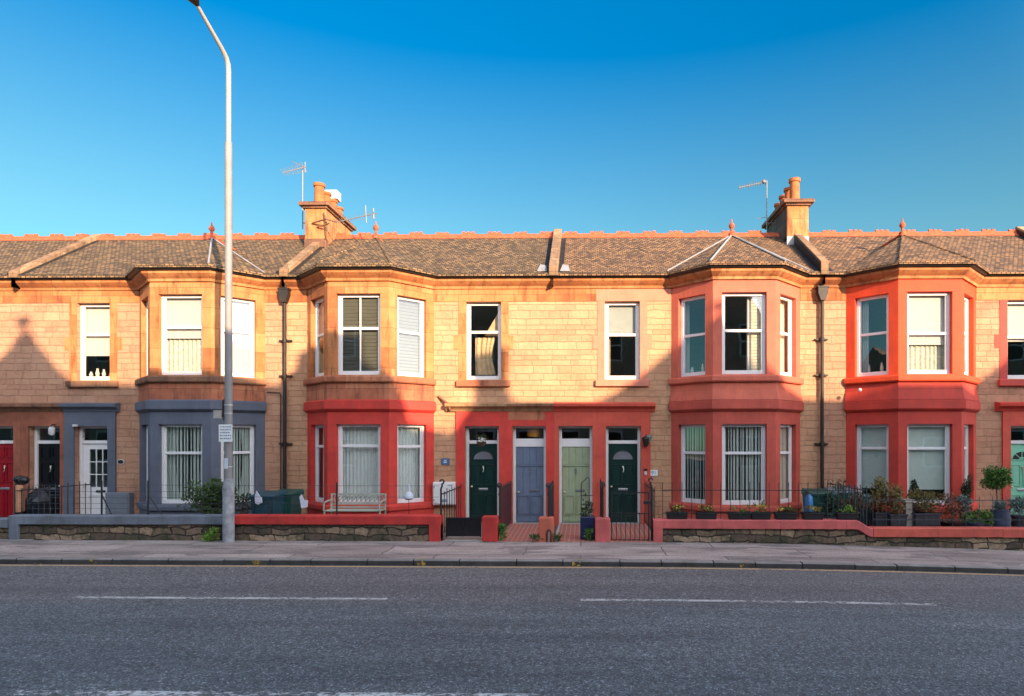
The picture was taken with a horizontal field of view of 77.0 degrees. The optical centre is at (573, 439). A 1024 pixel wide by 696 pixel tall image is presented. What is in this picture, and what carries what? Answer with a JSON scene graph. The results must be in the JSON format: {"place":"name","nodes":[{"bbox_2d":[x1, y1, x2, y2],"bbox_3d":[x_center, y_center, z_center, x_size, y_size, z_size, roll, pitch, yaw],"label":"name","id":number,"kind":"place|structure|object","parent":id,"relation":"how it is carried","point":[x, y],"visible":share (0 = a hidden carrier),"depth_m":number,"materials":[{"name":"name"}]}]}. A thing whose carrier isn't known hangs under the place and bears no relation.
{"place":"outdoors","nodes":[
{"label":"outdoors","id":0,"kind":"place"},
{"bbox_2d":[443,524,487,541],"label":"garden path","id":1,"kind":"structure","parent":0,"point":[464,538],"depth_m":14.96,"materials":[{"name":"concrete"}]},
{"bbox_2d":[0,564,1023,695],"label":"road","id":2,"kind":"structure","parent":0,"point":[434,630],"depth_m":8.15,"materials":[{"name":"asphalt"}]},
{"bbox_2d":[73,596,386,599],"bbox_3d":[-5.287,2.442,9.848,4.859,0.004,0.110,0,0,1],"label":"line","id":3,"kind":"object","parent":2,"relation":"on","point":[230,598],"visible":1,"depth_m":9.82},
{"bbox_2d":[14,690,536,695],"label":"lane line","id":4,"kind":"object","parent":2,"relation":"on","point":[135,693],"visible":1,"depth_m":6.15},
{"bbox_2d":[0,565,1022,575],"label":"yellow line","id":5,"kind":"object","parent":2,"relation":"on","point":[507,567],"visible":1,"depth_m":12.23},
{"bbox_2d":[55,600,1018,609],"bbox_3d":[0.150,2.684,9.578,60.000,0.524,0.030,0,0,1],"label":"road seam","id":6,"kind":"object","parent":2,"relation":"on","point":[514,602],"visible":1,"depth_m":9.59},
{"bbox_2d":[581,599,932,604],"bbox_3d":[2.789,2.471,9.721,5.362,0.051,0.110,0,0,1],"label":"line","id":7,"kind":"object","parent":2,"relation":"on","point":[744,601],"visible":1,"depth_m":9.72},
{"bbox_2d":[0,540,1023,566],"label":"pavement","id":8,"kind":"structure","parent":0,"point":[492,550],"depth_m":13.50,"materials":[{"name":"concrete"}]},
{"bbox_2d":[200,527,218,541],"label":"weed","id":9,"kind":"object","parent":8,"relation":"on","point":[208,536],"visible":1,"depth_m":14.58,"materials":[{"name":"green plant"}]},
{"bbox_2d":[188,0,234,542],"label":"street lamp","id":10,"kind":"object","parent":8,"relation":"on","point":[228,514],"visible":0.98,"depth_m":14.49,"materials":[{"name":"grey metal"}]},
{"bbox_2d":[219,425,231,441],"bbox_3d":[-7.855,-0.139,14.444,0.310,0.390,0.012,0,0,1],"label":"parking sign","id":11,"kind":"object","parent":10,"relation":"attached to","point":[225,433],"visible":1,"depth_m":14.44,"materials":[{"name":"grey"}]},
{"bbox_2d":[0,0,1023,235],"label":"sky","id":12,"kind":"structure","parent":0,"point":[431,116],"materials":[{"name":"blue"}]},
{"bbox_2d":[497,524,539,541],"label":"garden path","id":13,"kind":"structure","parent":0,"point":[518,532],"depth_m":15.79,"materials":[{"name":"tile"}]},
{"bbox_2d":[497,480,511,526],"bbox_3d":[-1.692,1.610,15.944,0.123,1.220,2.350,0,0,1],"label":"divider railing","id":14,"kind":"object","parent":13,"relation":"on","point":[504,494],"visible":0.91,"depth_m":15.85,"materials":[{"name":"black metal"}]},
{"bbox_2d":[443,526,650,539],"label":"garden ground","id":15,"kind":"structure","parent":0,"point":[445,537],"depth_m":16.16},
{"bbox_2d":[0,517,8,538],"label":"garden wall","id":16,"kind":"structure","parent":15,"relation":"on","point":[4,529],"depth_m":14.84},
{"bbox_2d":[0,233,134,516],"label":"terraced house","id":17,"kind":"structure","parent":15,"relation":"on","point":[16,252],"depth_m":17.45,"materials":[{"name":"brown stone"}]},
{"bbox_2d":[0,444,12,516],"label":"door","id":18,"kind":"structure","parent":17,"relation":"in","point":[6,450],"depth_m":17.63,"materials":[{"name":"red wood"}]},
{"bbox_2d":[8,514,235,540],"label":"garden wall","id":19,"kind":"structure","parent":15,"relation":"on","point":[111,526],"depth_m":14.78,"materials":[{"name":"stone"}]},
{"bbox_2d":[19,480,219,514],"bbox_3d":[-10.470,1.371,14.978,5.062,0.821,0.084,0,0,1],"label":"wire fence","id":20,"kind":"object","parent":19,"relation":"on","point":[108,508],"visible":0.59,"depth_m":14.96,"materials":[{"name":"black metal"}]},
{"bbox_2d":[5,222,305,513],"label":"terraced house","id":21,"kind":"structure","parent":15,"relation":"on","point":[115,366],"depth_m":17.33,"materials":[{"name":"brown stone"}]},
{"bbox_2d":[39,444,59,513],"bbox_3d":[-14.381,1.186,17.600,0.714,2.124,0.137,0,0,1],"label":"door","id":22,"kind":"structure","parent":21,"relation":"in","point":[49,454],"depth_m":17.62,"materials":[{"name":"black wood"}]},
{"bbox_2d":[83,444,106,513],"bbox_3d":[-13.102,1.186,17.579,0.766,2.124,0.137,0,0,1],"label":"door","id":23,"kind":"structure","parent":21,"relation":"in","point":[87,447],"depth_m":17.61,"materials":[{"name":"white paint"}]},
{"bbox_2d":[81,304,109,379],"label":"window","id":24,"kind":"structure","parent":21,"relation":"in","point":[95,318],"depth_m":17.65,"materials":[{"name":"white paint"}]},
{"bbox_2d":[105,492,133,513],"bbox_3d":[-12.264,1.732,17.283,0.652,0.597,0.217,0,0,1],"label":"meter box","id":25,"kind":"object","parent":21,"relation":"attached to","point":[121,500],"visible":0.73,"depth_m":17.18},
{"bbox_2d":[162,295,201,374],"bbox_3d":[-10.088,-2.665,16.597,1.130,2.130,0.294,0,0,1],"label":"window","id":26,"kind":"structure","parent":21,"relation":"in","point":[181,314],"depth_m":16.66,"materials":[{"name":"white paint"}]},
{"bbox_2d":[162,424,201,502],"bbox_3d":[-10.088,0.665,16.598,1.130,2.110,0.295,0,0,1],"label":"window","id":27,"kind":"structure","parent":21,"relation":"in","point":[169,432],"depth_m":16.65,"materials":[{"name":"white paint"}]},
{"bbox_2d":[221,296,253,377],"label":"window","id":28,"kind":"structure","parent":21,"relation":"in","point":[243,310],"depth_m":17.12,"materials":[{"name":"white paint"}]},
{"bbox_2d":[221,424,253,500],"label":"window","id":29,"kind":"structure","parent":21,"relation":"in","point":[246,432],"depth_m":17.20,"materials":[{"name":"white paint"}]},
{"bbox_2d":[177,477,236,513],"bbox_3d":[-8.751,1.612,15.346,1.325,1.440,1.003,0,0,1],"label":"shrub","id":30,"kind":"object","parent":15,"relation":"on","point":[216,507],"visible":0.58,"depth_m":15.24,"materials":[{"name":"green plant"}]},
{"bbox_2d":[235,493,251,513],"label":"shrub","id":31,"kind":"object","parent":15,"relation":"on","point":[244,497],"visible":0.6,"depth_m":15.44,"materials":[{"name":"green plant"}]},
{"bbox_2d":[248,490,287,513],"bbox_3d":[-7.407,1.799,15.568,0.634,1.056,0.771,0,0,1],"label":"wheelie bin","id":32,"kind":"object","parent":15,"relation":"on","point":[275,498],"visible":0.46,"depth_m":15.25,"materials":[{"name":"plastic"}]},
{"bbox_2d":[280,489,303,513],"bbox_3d":[-7.232,1.799,16.115,0.634,1.056,0.771,0,0,1],"label":"wheelie bin","id":33,"kind":"object","parent":15,"relation":"on","point":[292,504],"visible":0.38,"depth_m":15.94,"materials":[{"name":"plastic"}]},
{"bbox_2d":[235,514,442,558],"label":"garden wall","id":34,"kind":"structure","parent":15,"relation":"on","point":[340,527],"depth_m":14.70,"materials":[{"name":"stone"}]},
{"bbox_2d":[323,493,386,513],"bbox_3d":[-5.306,1.886,15.548,1.384,1.112,0.545,0,0,1],"label":"garden bench","id":35,"kind":"object","parent":15,"relation":"on","point":[331,510],"visible":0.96,"depth_m":15.77,"materials":[{"name":"paint"}]},
{"bbox_2d":[276,182,553,540],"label":"terraced house","id":36,"kind":"structure","parent":15,"relation":"on","point":[413,359],"depth_m":17.20,"materials":[{"name":"stone"}]},
{"bbox_2d":[315,298,323,376],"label":"window","id":37,"kind":"structure","parent":36,"relation":"in","point":[321,301],"depth_m":17.18,"materials":[{"name":"white paint"}]},
{"bbox_2d":[315,425,323,502],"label":"window","id":38,"kind":"structure","parent":36,"relation":"in","point":[317,446],"depth_m":17.18,"materials":[{"name":"white paint"}]},
{"bbox_2d":[312,205,376,233],"bbox_3d":[-6.779,-6.449,18.823,2.066,0.818,0.305,0,0,9],"label":"tv aerial","id":39,"kind":"object","parent":36,"relation":"attached to","point":[326,219],"visible":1,"depth_m":18.75,"materials":[{"name":"metal"}]},
{"bbox_2d":[338,294,379,374],"bbox_3d":[-5.496,-2.665,16.493,1.130,2.130,0.230,0,0,1],"label":"window","id":40,"kind":"structure","parent":36,"relation":"in","point":[360,309],"depth_m":16.57,"materials":[{"name":"white paint"}]},
{"bbox_2d":[338,424,379,502],"bbox_3d":[-5.496,0.665,16.525,1.130,2.110,0.294,0,0,1],"label":"window","id":41,"kind":"structure","parent":36,"relation":"in","point":[358,444],"depth_m":16.65,"materials":[{"name":"white paint"}]},
{"bbox_2d":[397,296,423,376],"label":"window","id":42,"kind":"structure","parent":36,"relation":"in","point":[419,334],"depth_m":17.02,"materials":[{"name":"white paint"}]},
{"bbox_2d":[397,424,423,503],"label":"window","id":43,"kind":"structure","parent":36,"relation":"in","point":[410,438],"depth_m":17.08,"materials":[{"name":"white paint"}]},
{"bbox_2d":[433,482,455,504],"bbox_3d":[-3.458,1.446,17.137,0.588,0.610,0.232,0,0,1],"label":"meter box","id":44,"kind":"object","parent":36,"relation":"attached to","point":[447,486],"visible":0.84,"depth_m":17.04,"materials":[{"name":"grey"}]},
{"bbox_2d":[469,444,496,521],"bbox_3d":[-2.460,1.186,17.412,0.762,2.124,0.137,0,0,1],"label":"door","id":45,"kind":"structure","parent":36,"relation":"in","point":[482,460],"depth_m":17.43,"materials":[{"name":"green wood"}]},
{"bbox_2d":[467,303,500,379],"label":"window","id":46,"kind":"structure","parent":36,"relation":"in","point":[484,346],"depth_m":17.39,"materials":[{"name":"white paint"}]},
{"bbox_2d":[516,447,543,521],"bbox_3d":[-1.188,1.226,17.385,0.747,2.044,0.151,0,0,1],"label":"door","id":47,"kind":"structure","parent":36,"relation":"in","point":[529,460],"depth_m":17.40,"materials":[{"name":"wood"}]},
{"bbox_2d":[442,483,460,532],"bbox_3d":[-3.035,1.695,15.970,0.032,1.050,2.340,0,0,1],"label":"divider railing","id":48,"kind":"object","parent":15,"relation":"on","point":[458,487],"visible":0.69,"depth_m":16.25,"materials":[{"name":"black metal"}]},
{"bbox_2d":[482,515,498,541],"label":"gate pier","id":49,"kind":"structure","parent":15,"relation":"on","point":[490,524],"depth_m":14.60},
{"bbox_2d":[446,517,480,536],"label":"panel gate","id":50,"kind":"structure","parent":49,"relation":"attached to","point":[463,526],"depth_m":14.77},
{"bbox_2d":[539,516,553,541],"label":"gate pier","id":51,"kind":"structure","parent":15,"relation":"on","point":[546,523],"depth_m":14.58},
{"bbox_2d":[546,481,553,516],"bbox_3d":[-0.563,1.610,15.926,0.123,1.220,2.350,0,0,1],"label":"divider railing","id":52,"kind":"object","parent":51,"relation":"attached to","point":[550,493],"visible":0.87,"depth_m":15.48,"materials":[{"name":"black metal"}]},
{"bbox_2d":[595,517,609,541],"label":"gate pier","id":53,"kind":"structure","parent":15,"relation":"on","point":[602,529],"depth_m":14.56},
{"bbox_2d":[600,479,604,517],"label":"divider railing","id":54,"kind":"object","parent":53,"relation":"attached to","point":[602,484],"visible":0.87,"depth_m":14.74,"materials":[{"name":"black metal"}]},
{"bbox_2d":[648,477,652,540],"bbox_3d":[1.775,1.633,14.714,0.126,1.515,0.080,0,0,1],"label":"scroll post","id":55,"kind":"object","parent":15,"relation":"on","point":[651,508],"visible":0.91,"depth_m":14.70,"materials":[{"name":"black metal"}]},
{"bbox_2d":[611,492,649,540],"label":"barred gate","id":56,"kind":"structure","parent":55,"relation":"attached to","point":[639,513],"depth_m":14.71,"materials":[{"name":"black metal"}]},
{"bbox_2d":[537,219,828,525],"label":"terraced house","id":57,"kind":"structure","parent":15,"relation":"on","point":[698,356],"depth_m":17.12,"materials":[{"name":"stone"}]},
{"bbox_2d":[562,447,588,521],"bbox_3d":[0.061,1.226,17.366,0.745,2.044,0.151,0,0,1],"label":"door","id":58,"kind":"structure","parent":57,"relation":"in","point":[575,460],"depth_m":17.38,"materials":[{"name":"green wood"}]},
{"bbox_2d":[605,302,638,378],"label":"window","id":59,"kind":"structure","parent":57,"relation":"in","point":[621,318],"depth_m":17.33,"materials":[{"name":"white paint"}]},
{"bbox_2d":[608,444,636,521],"bbox_3d":[1.340,1.186,17.353,0.782,2.124,0.137,0,0,1],"label":"door","id":60,"kind":"structure","parent":57,"relation":"in","point":[622,458],"depth_m":17.37,"materials":[{"name":"wood"}]},
{"bbox_2d":[681,295,704,376],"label":"window","id":61,"kind":"structure","parent":57,"relation":"in","point":[685,303],"depth_m":17.04,"materials":[{"name":"white paint"}]},
{"bbox_2d":[681,424,704,503],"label":"window","id":62,"kind":"structure","parent":57,"relation":"in","point":[683,427],"depth_m":17.00,"materials":[{"name":"white paint"}]},
{"bbox_2d":[722,293,764,373],"bbox_3d":[4.327,-2.665,16.371,1.130,2.130,0.295,0,0,1],"label":"window","id":63,"kind":"structure","parent":57,"relation":"in","point":[755,302],"depth_m":16.44,"materials":[{"name":"white paint"}]},
{"bbox_2d":[722,424,764,504],"bbox_3d":[4.326,0.665,16.332,1.130,2.110,0.215,0,0,1],"label":"window","id":64,"kind":"structure","parent":57,"relation":"in","point":[724,502],"depth_m":16.42,"materials":[{"name":"white paint"}]},
{"bbox_2d":[780,296,791,375],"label":"window","id":65,"kind":"structure","parent":57,"relation":"in","point":[782,299],"depth_m":16.99,"materials":[{"name":"white paint"}]},
{"bbox_2d":[780,424,791,503],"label":"window","id":66,"kind":"structure","parent":57,"relation":"in","point":[783,427],"depth_m":16.98,"materials":[{"name":"white paint"}]},
{"bbox_2d":[653,518,872,562],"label":"garden wall","id":67,"kind":"structure","parent":15,"relation":"on","point":[803,531],"depth_m":14.54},
{"bbox_2d":[666,504,687,518],"bbox_3d":[2.373,1.653,14.680,0.495,0.350,0.252,0,0,1],"label":"flower trough","id":68,"kind":"object","parent":67,"relation":"on","point":[676,514],"visible":1,"depth_m":14.60,"materials":[{"name":"black plastic"}]},
{"bbox_2d":[694,503,717,518],"bbox_3d":[3.047,1.639,14.683,0.510,0.378,0.255,0,0,1],"label":"flower trough","id":69,"kind":"object","parent":67,"relation":"on","point":[710,514],"visible":1,"depth_m":14.59,"materials":[{"name":"black plastic"}]},
{"bbox_2d":[727,504,750,519],"bbox_3d":[3.800,1.649,14.651,0.526,0.358,0.260,0,0,1],"label":"flower trough","id":70,"kind":"object","parent":67,"relation":"on","point":[741,514],"visible":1,"depth_m":14.58,"materials":[{"name":"black plastic"}]},
{"bbox_2d":[662,482,827,518],"bbox_3d":[3.938,1.405,14.700,3.796,0.870,0.024,0,0,1],"label":"front railing","id":71,"kind":"object","parent":67,"relation":"on","point":[749,490],"visible":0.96,"depth_m":14.70,"materials":[{"name":"black metal"}]},
{"bbox_2d":[750,500,771,519],"bbox_3d":[4.279,1.602,14.675,0.470,0.452,0.261,0,0,1],"label":"flower trough","id":72,"kind":"object","parent":67,"relation":"on","point":[760,515],"visible":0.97,"depth_m":14.57,"materials":[{"name":"black plastic"}]},
{"bbox_2d":[773,505,797,519],"bbox_3d":[4.856,1.663,14.638,0.522,0.331,0.235,0,0,1],"label":"flower trough","id":73,"kind":"object","parent":67,"relation":"on","point":[787,515],"visible":1,"depth_m":14.56,"materials":[{"name":"black plastic"}]},
{"bbox_2d":[800,504,824,519],"bbox_3d":[5.472,1.654,14.654,0.495,0.347,0.257,0,0,1],"label":"flower trough","id":74,"kind":"object","parent":67,"relation":"on","point":[816,515],"visible":1,"depth_m":14.55,"materials":[{"name":"black plastic"}]},
{"bbox_2d":[827,484,855,518],"bbox_3d":[6.139,1.435,14.665,0.656,0.810,0.027,0,0,1],"label":"front railing","id":75,"kind":"object","parent":67,"relation":"on","point":[844,490],"visible":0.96,"depth_m":14.66,"materials":[{"name":"black metal"}]},
{"bbox_2d":[834,504,859,519],"bbox_3d":[6.244,1.652,14.620,0.491,0.352,0.252,0,0,1],"label":"flower trough","id":76,"kind":"object","parent":67,"relation":"on","point":[849,515],"visible":1,"depth_m":14.54,"materials":[{"name":"black plastic"}]},
{"bbox_2d":[801,488,837,515],"bbox_3d":[6.073,1.784,15.856,0.651,1.086,0.792,0,0,1],"label":"wheelie bin","id":77,"kind":"object","parent":15,"relation":"on","point":[821,494],"visible":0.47,"depth_m":15.52,"materials":[{"name":"plastic"}]},
{"bbox_2d":[821,491,839,518],"bbox_3d":[6.142,1.785,15.301,0.521,1.086,0.498,0,0,1],"label":"potted shrub","id":78,"kind":"object","parent":15,"relation":"on","point":[832,501],"visible":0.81,"depth_m":15.25,"materials":[{"name":"green plant"}]},
{"bbox_2d":[828,480,866,525],"bbox_3d":[6.731,1.645,15.816,0.032,1.150,2.340,0,0,1],"label":"divider railing","id":79,"kind":"object","parent":15,"relation":"on","point":[851,487],"visible":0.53,"depth_m":15.14,"materials":[{"name":"black metal"}]},
{"bbox_2d":[841,489,864,520],"bbox_3d":[6.765,1.763,15.479,0.577,1.129,0.463,0,0,1],"label":"potted shrub","id":80,"kind":"object","parent":15,"relation":"on","point":[851,503],"visible":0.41,"depth_m":15.45,"materials":[{"name":"green plant"}]},
{"bbox_2d":[848,493,875,525],"bbox_3d":[7.017,1.817,15.611,0.632,1.023,0.469,0,0,1],"label":"potted shrub","id":81,"kind":"object","parent":15,"relation":"on","point":[869,497],"visible":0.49,"depth_m":15.46,"materials":[{"name":"green plant"}]},
{"bbox_2d":[867,476,890,525],"bbox_3d":[7.272,1.590,15.174,0.501,1.476,0.553,0,0,1],"label":"box planter","id":82,"kind":"object","parent":15,"relation":"on","point":[879,502],"visible":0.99,"depth_m":15.11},
{"bbox_2d":[762,177,1023,520],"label":"terraced house","id":83,"kind":"structure","parent":15,"relation":"on","point":[924,360],"depth_m":16.92,"materials":[{"name":"brown stone"}]},
{"bbox_2d":[857,294,888,376],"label":"window","id":84,"kind":"structure","parent":83,"relation":"in","point":[863,367],"depth_m":16.96,"materials":[{"name":"white paint"}]},
{"bbox_2d":[857,424,888,502],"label":"window","id":85,"kind":"structure","parent":83,"relation":"in","point":[872,439],"depth_m":16.82,"materials":[{"name":"white paint"}]},
{"bbox_2d":[907,292,949,373],"bbox_3d":[8.982,-2.665,16.298,1.130,2.130,0.294,0,0,1],"label":"window","id":86,"kind":"structure","parent":83,"relation":"in","point":[928,313],"depth_m":16.36,"materials":[{"name":"white paint"}]},
{"bbox_2d":[907,424,949,504],"bbox_3d":[8.981,0.665,16.262,1.130,2.110,0.222,0,0,1],"label":"window","id":87,"kind":"structure","parent":83,"relation":"in","point":[928,445],"depth_m":16.36,"materials":[{"name":"white paint"}]},
{"bbox_2d":[964,297,967,374],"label":"window","id":88,"kind":"structure","parent":83,"relation":"in","point":[965,299],"depth_m":16.90,"materials":[{"name":"white paint"}]},
{"bbox_2d":[964,424,967,484],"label":"window","id":89,"kind":"structure","parent":83,"relation":"in","point":[966,426],"depth_m":16.90,"materials":[{"name":"white paint"}]},
{"bbox_2d":[1008,301,1023,378],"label":"window","id":90,"kind":"structure","parent":83,"relation":"in","point":[1015,308],"depth_m":17.26,"materials":[{"name":"white paint"}]},
{"bbox_2d":[1011,444,1023,514],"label":"door","id":91,"kind":"structure","parent":83,"relation":"in","point":[1017,450],"depth_m":17.21,"materials":[{"name":"teal wood"}]},
{"bbox_2d":[884,482,908,525],"bbox_3d":[7.564,1.663,15.050,0.522,1.330,0.553,0,0,14],"label":"box planter","id":92,"kind":"object","parent":15,"relation":"on","point":[893,502],"visible":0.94,"depth_m":14.93,"materials":[{"name":"stone"}]},
{"bbox_2d":[901,499,913,525],"bbox_3d":[7.870,1.869,15.078,0.220,0.918,0.220,0,0,1],"label":"pedestal","id":93,"kind":"object","parent":15,"relation":"on","point":[908,505],"visible":0.32,"depth_m":15.00,"materials":[{"name":"stone"}]},
{"bbox_2d":[907,488,943,525],"bbox_3d":[8.247,1.732,15.020,0.843,1.192,0.534,0,0,1],"label":"box planter","id":94,"kind":"object","parent":15,"relation":"on","point":[928,513],"visible":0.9,"depth_m":14.90,"materials":[{"name":"stone"}]},
{"bbox_2d":[868,526,1023,563],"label":"garden wall","id":95,"kind":"structure","parent":15,"relation":"on","point":[991,538],"depth_m":14.47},
{"bbox_2d":[873,496,1023,527],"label":"front railing","id":96,"kind":"object","parent":95,"relation":"on","point":[952,500],"visible":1,"depth_m":14.62,"materials":[{"name":"metal"}]},
{"bbox_2d":[955,494,972,520],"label":"potted shrub","id":97,"kind":"object","parent":15,"relation":"on","point":[966,504],"visible":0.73,"depth_m":15.08,"materials":[{"name":"green plant"}]},
{"bbox_2d":[979,465,1012,501],"bbox_3d":[10.388,1.470,15.740,0.704,1.717,0.705,0,0,45],"label":"ball topiary","id":98,"kind":"object","parent":15,"relation":"on","point":[996,478],"visible":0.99,"depth_m":15.63,"materials":[{"name":"plant"}]},
{"bbox_2d":[989,499,1011,526],"bbox_3d":[10.076,1.836,15.109,0.507,0.908,0.578,0,0,33],"label":"potted succulent","id":99,"kind":"object","parent":15,"relation":"on","point":[1002,515],"visible":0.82,"depth_m":14.93,"materials":[{"name":"grey plant"}]},
{"bbox_2d":[1007,497,1023,526],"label":"potted shrub","id":100,"kind":"object","parent":15,"relation":"on","point":[1015,517],"visible":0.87,"depth_m":15.11,"materials":[{"name":"green plant"}]},
{"bbox_3d":[9.382,2.250,15.004,0.260,0.156,0.200,0,0,1],"label":"bowl stand","id":101,"kind":"object","parent":15,"relation":"on","visible":0},
{"bbox_2d":[961,509,987,526],"bbox_3d":[9.387,1.899,15.007,0.654,0.542,0.488,0,0,10],"label":"bowl planter","id":102,"kind":"object","parent":101,"relation":"on","point":[974,523],"visible":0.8,"depth_m":14.91,"materials":[{"name":"green plant"}]},
{"bbox_2d":[557,524,594,541],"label":"garden path","id":103,"kind":"structure","parent":0,"point":[570,532],"depth_m":15.64,"materials":[{"name":"tile"}]},
{"bbox_2d":[580,477,594,538],"bbox_3d":[0.312,1.595,14.937,0.371,1.430,0.362,0,0,1],"label":"potted plant","id":104,"kind":"object","parent":103,"relation":"on","point":[587,521],"visible":1,"depth_m":14.79,"materials":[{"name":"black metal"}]},
{"bbox_2d":[610,524,656,542],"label":"garden path","id":105,"kind":"structure","parent":0,"point":[634,531],"depth_m":15.79,"materials":[{"name":"tile"}]},
{"bbox_2d":[644,483,654,529],"bbox_3d":[1.885,1.655,15.892,0.032,1.130,2.340,0,0,1],"label":"divider railing","id":106,"kind":"object","parent":105,"relation":"on","point":[649,488],"visible":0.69,"depth_m":15.60,"materials":[{"name":"black metal"}]},
{"bbox_2d":[960,474,973,513],"bbox_3d":[9.621,1.581,15.639,0.309,1.493,0.336,0,0,1],"label":"potted shrub","id":107,"kind":"object","parent":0,"point":[966,491],"visible":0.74,"depth_m":15.61,"materials":[{"name":"green plant"}]},
{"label":"garden path","id":108,"kind":"structure","parent":0,"visible":0},
{"bbox_2d":[13,475,29,514],"bbox_3d":[-13.192,1.594,15.291,0.306,1.468,0.356,0,0,-44],"label":"gate post","id":109,"kind":"object","parent":108,"relation":"on","point":[20,481],"visible":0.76,"depth_m":15.18,"materials":[{"name":"stone"}]},
{"bbox_2d":[25,488,50,513],"bbox_3d":[-12.890,1.757,15.396,0.485,1.181,0.481,0,0,-35],"label":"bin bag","id":110,"kind":"object","parent":108,"relation":"on","point":[35,500],"visible":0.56,"depth_m":15.26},
{"bbox_2d":[14,480,91,514],"bbox_3d":[-13.056,1.665,16.127,0.032,1.110,2.340,0,0,1],"label":"divider railing","id":111,"kind":"object","parent":108,"relation":"on","point":[73,485],"visible":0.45,"depth_m":16.50,"materials":[{"name":"black metal"}]},
{"bbox_3d":[8.878,2.250,15.012,0.260,0.156,0.200,0,0,1],"label":"bowl stand","id":112,"kind":"object","parent":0,"visible":0},
{"bbox_2d":[939,492,967,525],"bbox_3d":[8.894,1.704,15.021,0.643,0.933,0.549,0,0,1],"label":"bowl planter","id":113,"kind":"object","parent":112,"relation":"on","point":[949,522],"visible":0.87,"depth_m":14.96,"materials":[{"name":"red plant"}]},
{"label":"ground","id":114,"kind":"structure","parent":0,"visible":0},
{"bbox_2d":[0,557,1023,573],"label":"kerb","id":115,"kind":"structure","parent":114,"relation":"on","point":[526,562],"depth_m":12.38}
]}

